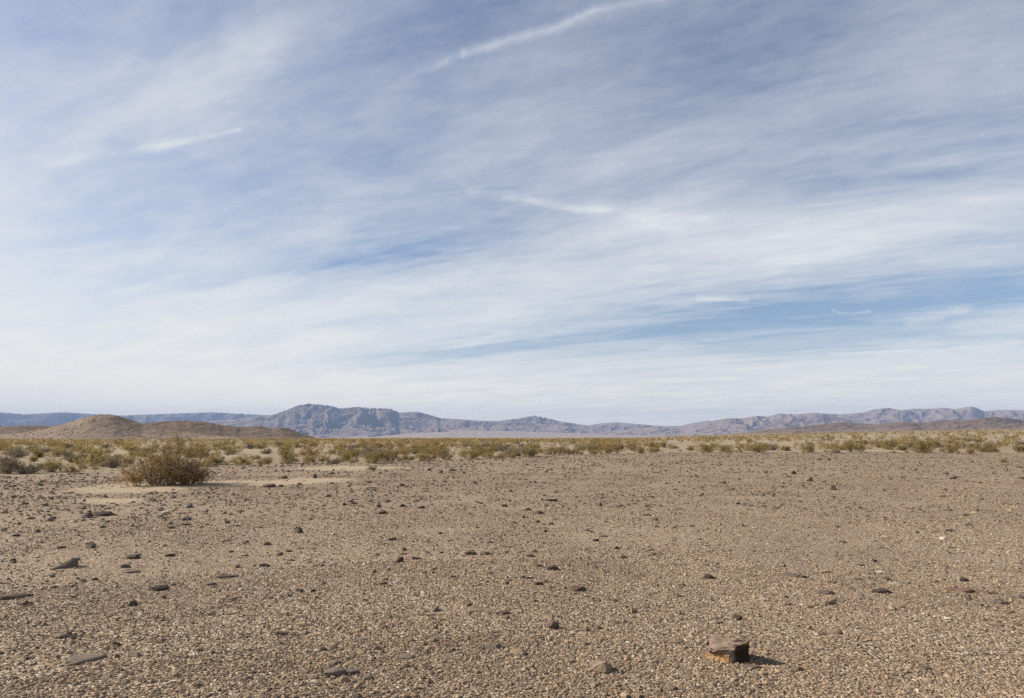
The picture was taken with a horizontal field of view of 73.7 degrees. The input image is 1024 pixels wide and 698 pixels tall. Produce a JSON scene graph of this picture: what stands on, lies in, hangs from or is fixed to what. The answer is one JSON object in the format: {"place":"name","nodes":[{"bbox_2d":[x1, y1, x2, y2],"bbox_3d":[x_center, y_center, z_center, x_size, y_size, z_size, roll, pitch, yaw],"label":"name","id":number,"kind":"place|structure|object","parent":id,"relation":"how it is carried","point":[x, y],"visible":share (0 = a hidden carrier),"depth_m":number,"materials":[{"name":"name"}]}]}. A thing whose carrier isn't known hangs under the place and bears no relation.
{"place":"outdoors","nodes":[
{"label":"outdoors","id":0,"kind":"place"},
{"bbox_2d":[0,425,53,434],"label":"hill","id":1,"kind":"structure","parent":0,"point":[9,429],"depth_m":567.14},
{"bbox_2d":[2,415,312,439],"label":"hillside scrub","id":2,"kind":"object","parent":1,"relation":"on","point":[305,437],"visible":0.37,"depth_m":389.63,"materials":[{"name":"brown plant"}]},
{"bbox_2d":[0,414,239,439],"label":"hill","id":3,"kind":"structure","parent":0,"point":[81,426],"depth_m":381.67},
{"bbox_2d":[0,412,264,425],"bbox_3d":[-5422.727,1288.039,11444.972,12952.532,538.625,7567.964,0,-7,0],"label":"mountains","id":4,"kind":"structure","parent":0,"point":[44,419],"depth_m":11633.13,"materials":[{"name":"stone"}]},
{"bbox_2d":[144,421,315,438],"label":"hill","id":5,"kind":"structure","parent":0,"point":[253,432],"depth_m":561.72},
{"bbox_2d":[208,403,601,437],"bbox_3d":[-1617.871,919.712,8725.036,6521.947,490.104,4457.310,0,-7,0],"label":"mountains","id":6,"kind":"structure","parent":0,"point":[319,421],"depth_m":8918.67,"materials":[{"name":"stone"}]},
{"bbox_2d":[414,427,449,433],"bbox_3d":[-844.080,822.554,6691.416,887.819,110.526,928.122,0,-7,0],"label":"outcrop","id":7,"kind":"object","parent":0,"point":[436,429],"visible":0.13,"depth_m":6653.03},
{"bbox_2d":[344,430,663,437],"bbox_3d":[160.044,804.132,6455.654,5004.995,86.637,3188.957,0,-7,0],"label":"alluvial apron","id":8,"kind":"object","parent":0,"point":[481,434],"visible":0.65,"depth_m":6107.47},
{"bbox_2d":[0,429,1023,697],"bbox_3d":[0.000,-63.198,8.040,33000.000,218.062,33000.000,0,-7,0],"label":"ground","id":9,"kind":"structure","parent":0,"point":[100,565],"depth_m":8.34,"materials":[{"name":"gravel"}]},
{"bbox_2d":[0,453,26,473],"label":"bursage shrub","id":10,"kind":"object","parent":9,"relation":"on","point":[6,463],"visible":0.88,"depth_m":29.41,"materials":[{"name":"grey plant"}]},
{"bbox_2d":[0,593,33,600],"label":"stone","id":11,"kind":"object","parent":9,"relation":"on","point":[14,596],"visible":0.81,"depth_m":6.38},
{"bbox_2d":[6,447,30,457],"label":"bursage shrub","id":12,"kind":"object","parent":9,"relation":"on","point":[20,453],"visible":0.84,"depth_m":50.02,"materials":[{"name":"grey plant"}]},
{"bbox_2d":[6,443,32,455],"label":"creosote bush","id":13,"kind":"object","parent":9,"relation":"on","point":[21,446],"visible":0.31,"depth_m":55.77,"materials":[{"name":"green plant"}]},
{"bbox_2d":[10,462,51,473],"bbox_3d":[-20.937,5.147,29.581,1.705,0.601,1.442,5,-9,-36],"label":"bursage shrub","id":14,"kind":"object","parent":9,"relation":"on","point":[27,470],"visible":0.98,"depth_m":29.45,"materials":[{"name":"grey plant"}]},
{"bbox_2d":[31,450,48,457],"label":"creosote bush","id":15,"kind":"object","parent":9,"relation":"on","point":[38,454],"visible":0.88,"depth_m":50.46,"materials":[{"name":"green plant"}]},
{"bbox_2d":[40,456,70,471],"bbox_3d":[-20.577,5.206,30.712,1.468,0.747,1.089,-3,-8,25],"label":"creosote bush","id":16,"kind":"object","parent":9,"relation":"on","point":[55,465],"visible":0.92,"depth_m":30.64,"materials":[{"name":"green plant"}]},
{"bbox_2d":[44,446,66,456],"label":"creosote bush","id":17,"kind":"object","parent":9,"relation":"on","point":[54,453],"visible":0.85,"depth_m":52.50,"materials":[{"name":"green plant"}]},
{"bbox_2d":[50,558,77,569],"bbox_3d":[-5.109,2.461,7.771,0.294,0.153,0.182,5,-8,-28],"label":"stone","id":18,"kind":"object","parent":9,"relation":"on","point":[72,562],"visible":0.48,"depth_m":7.75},
{"bbox_2d":[58,449,75,456],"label":"bursage shrub","id":19,"kind":"object","parent":9,"relation":"on","point":[66,454],"visible":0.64,"depth_m":50.15,"materials":[{"name":"grey plant"}]},
{"bbox_2d":[59,462,84,472],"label":"creosote bush","id":20,"kind":"object","parent":9,"relation":"on","point":[73,469],"visible":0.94,"depth_m":29.79,"materials":[{"name":"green plant"}]},
{"bbox_2d":[62,451,85,462],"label":"bursage shrub","id":21,"kind":"object","parent":9,"relation":"on","point":[65,458],"visible":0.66,"depth_m":40.94,"materials":[{"name":"grey plant"}]},
{"bbox_2d":[64,652,106,665],"bbox_3d":[-2.878,2.095,4.610,0.167,0.049,0.294,-3,-9,33],"label":"stone","id":22,"kind":"object","parent":9,"relation":"on","point":[78,659],"visible":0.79,"depth_m":4.58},
{"bbox_2d":[80,510,93,517],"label":"stone","id":23,"kind":"object","parent":9,"relation":"on","point":[88,514],"visible":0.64,"depth_m":12.58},
{"bbox_2d":[73,442,127,465],"bbox_3d":[-21.968,5.677,36.537,2.580,1.347,2.451,-6,-9,38],"label":"creosote bush","id":24,"kind":"object","parent":9,"relation":"on","point":[92,459],"visible":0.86,"depth_m":36.51,"materials":[{"name":"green plant"}]},
{"bbox_2d":[93,511,114,515],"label":"stone","id":25,"kind":"object","parent":9,"relation":"on","point":[102,513],"visible":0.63,"depth_m":12.86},
{"bbox_2d":[102,453,120,467],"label":"bursage shrub","id":26,"kind":"object","parent":9,"relation":"on","point":[111,463],"visible":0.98,"depth_m":34.60,"materials":[{"name":"grey plant"}]},
{"bbox_2d":[121,454,136,465],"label":"creosote bush","id":27,"kind":"object","parent":9,"relation":"on","point":[127,460],"visible":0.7,"depth_m":37.28,"materials":[{"name":"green plant"}]},
{"bbox_2d":[121,568,140,572],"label":"stone","id":28,"kind":"object","parent":9,"relation":"on","point":[134,570],"visible":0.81,"depth_m":7.52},
{"bbox_2d":[126,554,139,558],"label":"stone","id":29,"kind":"object","parent":9,"relation":"on","point":[134,556],"visible":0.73,"depth_m":8.29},
{"bbox_2d":[124,444,147,451],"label":"creosote bush","id":30,"kind":"object","parent":9,"relation":"on","point":[136,446],"visible":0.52,"depth_m":69.88,"materials":[{"name":"green plant"}]},
{"bbox_2d":[152,585,168,590],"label":"stone","id":31,"kind":"object","parent":9,"relation":"on","point":[159,587],"visible":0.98,"depth_m":6.70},
{"bbox_2d":[144,450,182,464],"bbox_3d":[-19.114,5.989,37.599,2.061,0.967,2.169,0,-7,2],"label":"creosote bush","id":32,"kind":"object","parent":9,"relation":"on","point":[161,457],"visible":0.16,"depth_m":37.19,"materials":[{"name":"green plant"}]},
{"bbox_2d":[111,423,220,486],"bbox_3d":[-10.568,3.276,21.216,3.035,1.940,2.756,3,-8,-20],"label":"creosote bush","id":33,"kind":"object","parent":9,"relation":"on","point":[175,472],"visible":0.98,"depth_m":20.77,"materials":[{"name":"green plant"}]},
{"bbox_2d":[193,441,214,458],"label":"creosote bush","id":34,"kind":"object","parent":9,"relation":"on","point":[206,451],"visible":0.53,"depth_m":47.56,"materials":[{"name":"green plant"}]},
{"bbox_2d":[202,450,229,464],"bbox_3d":[-16.786,6.151,38.715,1.415,0.883,2.082,7,-10,-43],"label":"creosote bush","id":35,"kind":"object","parent":9,"relation":"on","point":[215,460],"visible":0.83,"depth_m":38.37,"materials":[{"name":"green plant"}]},
{"bbox_2d":[208,444,238,450],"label":"creosote bush","id":36,"kind":"object","parent":9,"relation":"on","point":[221,447],"visible":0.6,"depth_m":79.02,"materials":[{"name":"green plant"}]},
{"bbox_2d":[215,574,238,577],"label":"stone","id":37,"kind":"object","parent":9,"relation":"on","point":[226,576],"visible":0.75,"depth_m":7.24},
{"bbox_2d":[222,443,242,453],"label":"creosote bush","id":38,"kind":"object","parent":9,"relation":"on","point":[229,448],"visible":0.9,"depth_m":61.29,"materials":[{"name":"green plant"}]},
{"bbox_2d":[228,453,256,464],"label":"creosote bush","id":39,"kind":"object","parent":9,"relation":"on","point":[241,460],"visible":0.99,"depth_m":38.03,"materials":[{"name":"green plant"}]},
{"bbox_2d":[257,456,274,463],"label":"creosote bush","id":40,"kind":"object","parent":9,"relation":"on","point":[266,460],"visible":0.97,"depth_m":38.55,"materials":[{"name":"green plant"}]},
{"bbox_2d":[259,448,272,453],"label":"bursage shrub","id":41,"kind":"object","parent":9,"relation":"on","point":[269,451],"visible":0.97,"depth_m":61.92,"materials":[{"name":"grey plant"}]},
{"bbox_2d":[276,441,295,455],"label":"creosote bush","id":42,"kind":"object","parent":9,"relation":"on","point":[284,447],"visible":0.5,"depth_m":53.84,"materials":[{"name":"green plant"}]},
{"bbox_2d":[279,445,300,463],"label":"creosote bush","id":43,"kind":"object","parent":9,"relation":"on","point":[287,458],"visible":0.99,"depth_m":37.55,"materials":[{"name":"green plant"}]},
{"bbox_2d":[299,446,321,455],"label":"creosote bush","id":44,"kind":"object","parent":9,"relation":"on","point":[309,452],"visible":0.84,"depth_m":54.41,"materials":[{"name":"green plant"}]},
{"bbox_2d":[302,450,331,462],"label":"creosote bush","id":45,"kind":"object","parent":9,"relation":"on","point":[309,459],"visible":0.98,"depth_m":38.69,"materials":[{"name":"green plant"}]},
{"bbox_2d":[328,642,337,649],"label":"stone","id":46,"kind":"object","parent":9,"relation":"on","point":[332,645],"visible":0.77,"depth_m":4.84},
{"bbox_2d":[322,666,345,676],"bbox_3d":[-1.128,2.060,4.338,0.155,0.067,0.123,5,-13,-23],"label":"stone","id":47,"kind":"object","parent":9,"relation":"on","point":[335,671],"visible":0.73,"depth_m":4.30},
{"bbox_2d":[328,445,344,454],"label":"creosote bush","id":48,"kind":"object","parent":9,"relation":"on","point":[333,452],"visible":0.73,"depth_m":58.25,"materials":[{"name":"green plant"}]},
{"bbox_2d":[336,439,349,449],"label":"creosote bush","id":49,"kind":"object","parent":9,"relation":"on","point":[342,444],"visible":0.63,"depth_m":81.97,"materials":[{"name":"green plant"}]},
{"bbox_2d":[335,450,355,461],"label":"creosote bush","id":50,"kind":"object","parent":9,"relation":"on","point":[343,456],"visible":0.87,"depth_m":41.93,"materials":[{"name":"green plant"}]},
{"bbox_2d":[345,668,358,673],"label":"stone","id":51,"kind":"object","parent":9,"relation":"on","point":[351,670],"visible":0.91,"depth_m":4.34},
{"bbox_2d":[344,448,364,456],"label":"creosote bush","id":52,"kind":"object","parent":9,"relation":"on","point":[356,452],"visible":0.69,"depth_m":51.90,"materials":[{"name":"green plant"}]},
{"bbox_2d":[362,447,383,463],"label":"creosote bush","id":53,"kind":"object","parent":9,"relation":"on","point":[376,460],"visible":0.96,"depth_m":39.65,"materials":[{"name":"green plant"}]},
{"bbox_2d":[374,444,402,462],"bbox_3d":[-7.278,6.150,40.428,1.685,1.363,1.260,0,-7,2],"label":"creosote bush","id":54,"kind":"object","parent":9,"relation":"on","point":[388,455],"visible":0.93,"depth_m":40.40,"materials":[{"name":"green plant"}]},
{"bbox_2d":[399,653,413,658],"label":"stone","id":55,"kind":"object","parent":9,"relation":"on","point":[407,656],"visible":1,"depth_m":4.66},
{"bbox_2d":[398,451,415,460],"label":"creosote bush","id":56,"kind":"object","parent":9,"relation":"on","point":[406,457],"visible":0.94,"depth_m":43.19,"materials":[{"name":"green plant"}]},
{"bbox_2d":[414,444,431,453],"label":"creosote bush","id":57,"kind":"object","parent":9,"relation":"on","point":[422,447],"visible":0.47,"depth_m":61.27,"materials":[{"name":"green plant"}]},
{"bbox_2d":[416,449,442,460],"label":"creosote bush","id":58,"kind":"object","parent":9,"relation":"on","point":[424,458],"visible":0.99,"depth_m":41.37,"materials":[{"name":"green plant"}]},
{"bbox_2d":[420,446,443,453],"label":"creosote bush","id":59,"kind":"object","parent":9,"relation":"on","point":[433,449],"visible":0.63,"depth_m":59.19,"materials":[{"name":"green plant"}]},
{"bbox_2d":[430,441,451,449],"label":"creosote bush","id":60,"kind":"object","parent":9,"relation":"on","point":[441,445],"visible":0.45,"depth_m":66.46,"materials":[{"name":"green plant"}]},
{"bbox_2d":[434,446,450,455],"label":"creosote bush","id":61,"kind":"object","parent":9,"relation":"on","point":[445,450],"visible":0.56,"depth_m":51.14,"materials":[{"name":"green plant"}]},
{"bbox_2d":[460,449,478,458],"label":"creosote bush","id":62,"kind":"object","parent":9,"relation":"on","point":[471,455],"visible":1,"depth_m":44.41,"materials":[{"name":"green plant"}]},
{"bbox_2d":[467,607,482,611],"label":"stone","id":63,"kind":"object","parent":9,"relation":"on","point":[470,609],"visible":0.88,"depth_m":5.89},
{"bbox_2d":[480,449,494,458],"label":"creosote bush","id":64,"kind":"object","parent":9,"relation":"on","point":[490,454],"visible":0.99,"depth_m":46.04,"materials":[{"name":"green plant"}]},
{"bbox_2d":[484,643,500,648],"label":"stone","id":65,"kind":"object","parent":9,"relation":"on","point":[494,646],"visible":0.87,"depth_m":4.87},
{"bbox_2d":[496,443,510,451],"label":"bursage shrub","id":66,"kind":"object","parent":9,"relation":"on","point":[502,448],"visible":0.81,"depth_m":68.48,"materials":[{"name":"grey plant"}]},
{"bbox_2d":[498,447,518,456],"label":"bursage shrub","id":67,"kind":"object","parent":9,"relation":"on","point":[507,452],"visible":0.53,"depth_m":51.41,"materials":[{"name":"grey plant"}]},
{"bbox_2d":[0,429,1023,465],"bbox_3d":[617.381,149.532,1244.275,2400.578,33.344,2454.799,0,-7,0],"label":"scrub","id":68,"kind":"object","parent":9,"relation":"on","point":[98,442],"visible":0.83,"depth_m":155.30,"materials":[{"name":"green plant"}]},
{"bbox_2d":[510,648,525,655],"bbox_3d":[0.041,2.106,4.742,0.112,0.049,0.076,0,-7,20],"label":"stone","id":69,"kind":"object","parent":9,"relation":"on","point":[517,651],"visible":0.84,"depth_m":4.72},
{"bbox_2d":[519,444,538,456],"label":"creosote bush","id":70,"kind":"object","parent":9,"relation":"on","point":[529,451],"visible":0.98,"depth_m":50.09,"materials":[{"name":"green plant"}]},
{"bbox_2d":[540,444,562,454],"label":"creosote bush","id":71,"kind":"object","parent":9,"relation":"on","point":[550,450],"visible":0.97,"depth_m":59.07,"materials":[{"name":"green plant"}]},
{"bbox_2d":[546,565,557,569],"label":"stone","id":72,"kind":"object","parent":9,"relation":"on","point":[553,567],"visible":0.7,"depth_m":7.63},
{"bbox_2d":[561,447,583,453],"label":"creosote bush","id":73,"kind":"object","parent":9,"relation":"on","point":[567,451],"visible":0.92,"depth_m":60.85,"materials":[{"name":"green plant"}]},
{"bbox_2d":[570,585,585,591],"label":"stone","id":74,"kind":"object","parent":9,"relation":"on","point":[575,588],"visible":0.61,"depth_m":6.65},
{"bbox_2d":[585,442,601,451],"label":"creosote bush","id":75,"kind":"object","parent":9,"relation":"on","point":[589,447],"visible":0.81,"depth_m":65.95,"materials":[{"name":"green plant"}]},
{"bbox_2d":[590,660,611,672],"bbox_3d":[0.573,2.046,4.380,0.145,0.088,0.098,3,-5,-1],"label":"stone","id":76,"kind":"object","parent":9,"relation":"on","point":[598,666],"visible":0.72,"depth_m":4.36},
{"bbox_2d":[596,445,614,453],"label":"creosote bush","id":77,"kind":"object","parent":9,"relation":"on","point":[606,450],"visible":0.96,"depth_m":61.15,"materials":[{"name":"green plant"}]},
{"bbox_2d":[647,445,660,452],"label":"creosote bush","id":78,"kind":"object","parent":9,"relation":"on","point":[654,448],"visible":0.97,"depth_m":64.94,"materials":[{"name":"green plant"}]},
{"bbox_2d":[659,439,671,447],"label":"creosote bush","id":79,"kind":"object","parent":9,"relation":"on","point":[664,444],"visible":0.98,"depth_m":94.11,"materials":[{"name":"green plant"}]},
{"bbox_2d":[697,442,717,452],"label":"creosote bush","id":80,"kind":"object","parent":9,"relation":"on","point":[704,449],"visible":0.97,"depth_m":65.19,"materials":[{"name":"green plant"}]},
{"bbox_2d":[718,445,730,451],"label":"creosote bush","id":81,"kind":"object","parent":9,"relation":"on","point":[722,448],"visible":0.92,"depth_m":68.12,"materials":[{"name":"green plant"}]},
{"bbox_2d":[704,634,750,662],"bbox_3d":[1.459,2.039,4.622,0.310,0.180,0.241,-2,-8,17],"label":"rock","id":82,"kind":"object","parent":9,"relation":"on","point":[722,648],"visible":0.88,"depth_m":4.56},
{"bbox_2d":[740,663,760,668],"bbox_3d":[1.549,2.069,4.447,0.140,0.025,0.117,0,-9,0],"label":"stone","id":83,"kind":"object","parent":9,"relation":"on","point":[746,666],"visible":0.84,"depth_m":4.43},
{"bbox_2d":[747,443,770,452],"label":"creosote bush","id":84,"kind":"object","parent":9,"relation":"on","point":[756,448],"visible":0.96,"depth_m":61.27,"materials":[{"name":"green plant"}]},
{"bbox_2d":[763,443,777,449],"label":"bursage shrub","id":85,"kind":"object","parent":9,"relation":"on","point":[771,446],"visible":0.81,"depth_m":71.30,"materials":[{"name":"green plant"}]},
{"bbox_2d":[778,445,793,450],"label":"creosote bush","id":86,"kind":"object","parent":9,"relation":"on","point":[783,448],"visible":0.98,"depth_m":68.65,"materials":[{"name":"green plant"}]},
{"bbox_2d":[781,572,800,577],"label":"stone","id":87,"kind":"object","parent":9,"relation":"on","point":[791,574],"visible":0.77,"depth_m":7.33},
{"bbox_2d":[799,441,816,451],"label":"creosote bush","id":88,"kind":"object","parent":9,"relation":"on","point":[809,448],"visible":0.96,"depth_m":61.26,"materials":[{"name":"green plant"}]},
{"bbox_2d":[815,590,833,594],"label":"stone","id":89,"kind":"object","parent":9,"relation":"on","point":[829,592],"visible":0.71,"depth_m":6.53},
{"bbox_2d":[833,443,847,449],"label":"creosote bush","id":90,"kind":"object","parent":9,"relation":"on","point":[839,446],"visible":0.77,"depth_m":69.78,"materials":[{"name":"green plant"}]},
{"bbox_2d":[843,440,865,451],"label":"creosote bush","id":91,"kind":"object","parent":9,"relation":"on","point":[851,449],"visible":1,"depth_m":60.10,"materials":[{"name":"green plant"}]},
{"bbox_2d":[855,591,863,598],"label":"stone","id":92,"kind":"object","parent":9,"relation":"on","point":[859,594],"visible":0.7,"depth_m":6.34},
{"bbox_2d":[871,588,890,593],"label":"stone","id":93,"kind":"object","parent":9,"relation":"on","point":[881,590],"visible":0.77,"depth_m":6.50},
{"bbox_2d":[878,437,900,448],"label":"creosote bush","id":94,"kind":"object","parent":9,"relation":"on","point":[890,443],"visible":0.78,"depth_m":73.20,"materials":[{"name":"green plant"}]},
{"bbox_2d":[896,444,911,450],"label":"creosote bush","id":95,"kind":"object","parent":9,"relation":"on","point":[903,448],"visible":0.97,"depth_m":68.09,"materials":[{"name":"green plant"}]},
{"bbox_2d":[907,437,937,452],"bbox_3d":[34.846,8.180,57.999,2.509,1.463,2.383,7,-10,-44],"label":"creosote bush","id":96,"kind":"object","parent":9,"relation":"on","point":[921,447],"visible":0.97,"depth_m":57.95,"materials":[{"name":"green plant"}]},
{"bbox_2d":[929,439,946,447],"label":"creosote bush","id":97,"kind":"object","parent":9,"relation":"on","point":[937,444],"visible":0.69,"depth_m":77.14,"materials":[{"name":"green plant"}]},
{"bbox_2d":[939,442,955,452],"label":"creosote bush","id":98,"kind":"object","parent":9,"relation":"on","point":[950,448],"visible":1,"depth_m":57.13,"materials":[{"name":"green plant"}]},
{"bbox_2d":[944,441,961,450],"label":"creosote bush","id":99,"kind":"object","parent":9,"relation":"on","point":[957,445],"visible":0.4,"depth_m":66.63,"materials":[{"name":"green plant"}]},
{"bbox_2d":[943,587,972,592],"bbox_3d":[4.312,2.335,6.604,0.275,0.049,0.157,-8,-9,43],"label":"stone","id":100,"kind":"object","parent":9,"relation":"on","point":[966,590],"visible":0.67,"depth_m":6.57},
{"bbox_2d":[959,440,977,448],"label":"creosote bush","id":101,"kind":"object","parent":9,"relation":"on","point":[969,444],"visible":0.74,"depth_m":72.16,"materials":[{"name":"beige plant"}]},
{"bbox_2d":[965,447,977,453],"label":"creosote bush","id":102,"kind":"object","parent":9,"relation":"on","point":[970,450],"visible":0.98,"depth_m":54.70,"materials":[{"name":"green plant"}]},
{"bbox_2d":[978,442,998,452],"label":"creosote bush","id":103,"kind":"object","parent":9,"relation":"on","point":[990,449],"visible":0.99,"depth_m":58.09,"materials":[{"name":"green plant"}]},
{"bbox_2d":[1012,443,1023,452],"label":"creosote bush","id":104,"kind":"object","parent":9,"relation":"on","point":[1019,449],"visible":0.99,"depth_m":58.30,"materials":[{"name":"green plant"}]},
{"bbox_2d":[0,0,1023,425],"label":"sky","id":105,"kind":"structure","parent":0,"point":[583,212],"materials":[{"name":"blue"}]},
{"bbox_2d":[501,415,676,431],"bbox_3d":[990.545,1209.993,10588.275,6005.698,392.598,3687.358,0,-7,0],"label":"mountains","id":106,"kind":"structure","parent":0,"point":[608,427],"depth_m":10841.07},
{"bbox_2d":[593,421,709,426],"bbox_3d":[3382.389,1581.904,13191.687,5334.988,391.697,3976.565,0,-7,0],"label":"mountains","id":107,"kind":"structure","parent":0,"point":[696,423],"depth_m":13178.77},
{"bbox_2d":[594,413,872,435],"bbox_3d":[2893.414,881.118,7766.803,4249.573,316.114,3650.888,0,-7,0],"label":"mountains","id":108,"kind":"structure","parent":0,"point":[734,425],"depth_m":7774.19,"materials":[{"name":"stone"}]},
{"bbox_2d":[736,416,1023,433],"bbox_3d":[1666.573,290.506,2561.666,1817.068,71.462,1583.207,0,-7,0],"label":"foothills","id":109,"kind":"structure","parent":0,"point":[995,422],"depth_m":2560.45,"materials":[{"name":"stone"}]},
{"bbox_2d":[801,406,1023,423],"bbox_3d":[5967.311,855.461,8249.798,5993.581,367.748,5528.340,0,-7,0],"label":"mountains","id":110,"kind":"structure","parent":0,"point":[881,415],"depth_m":8627.53,"materials":[{"name":"stone"}]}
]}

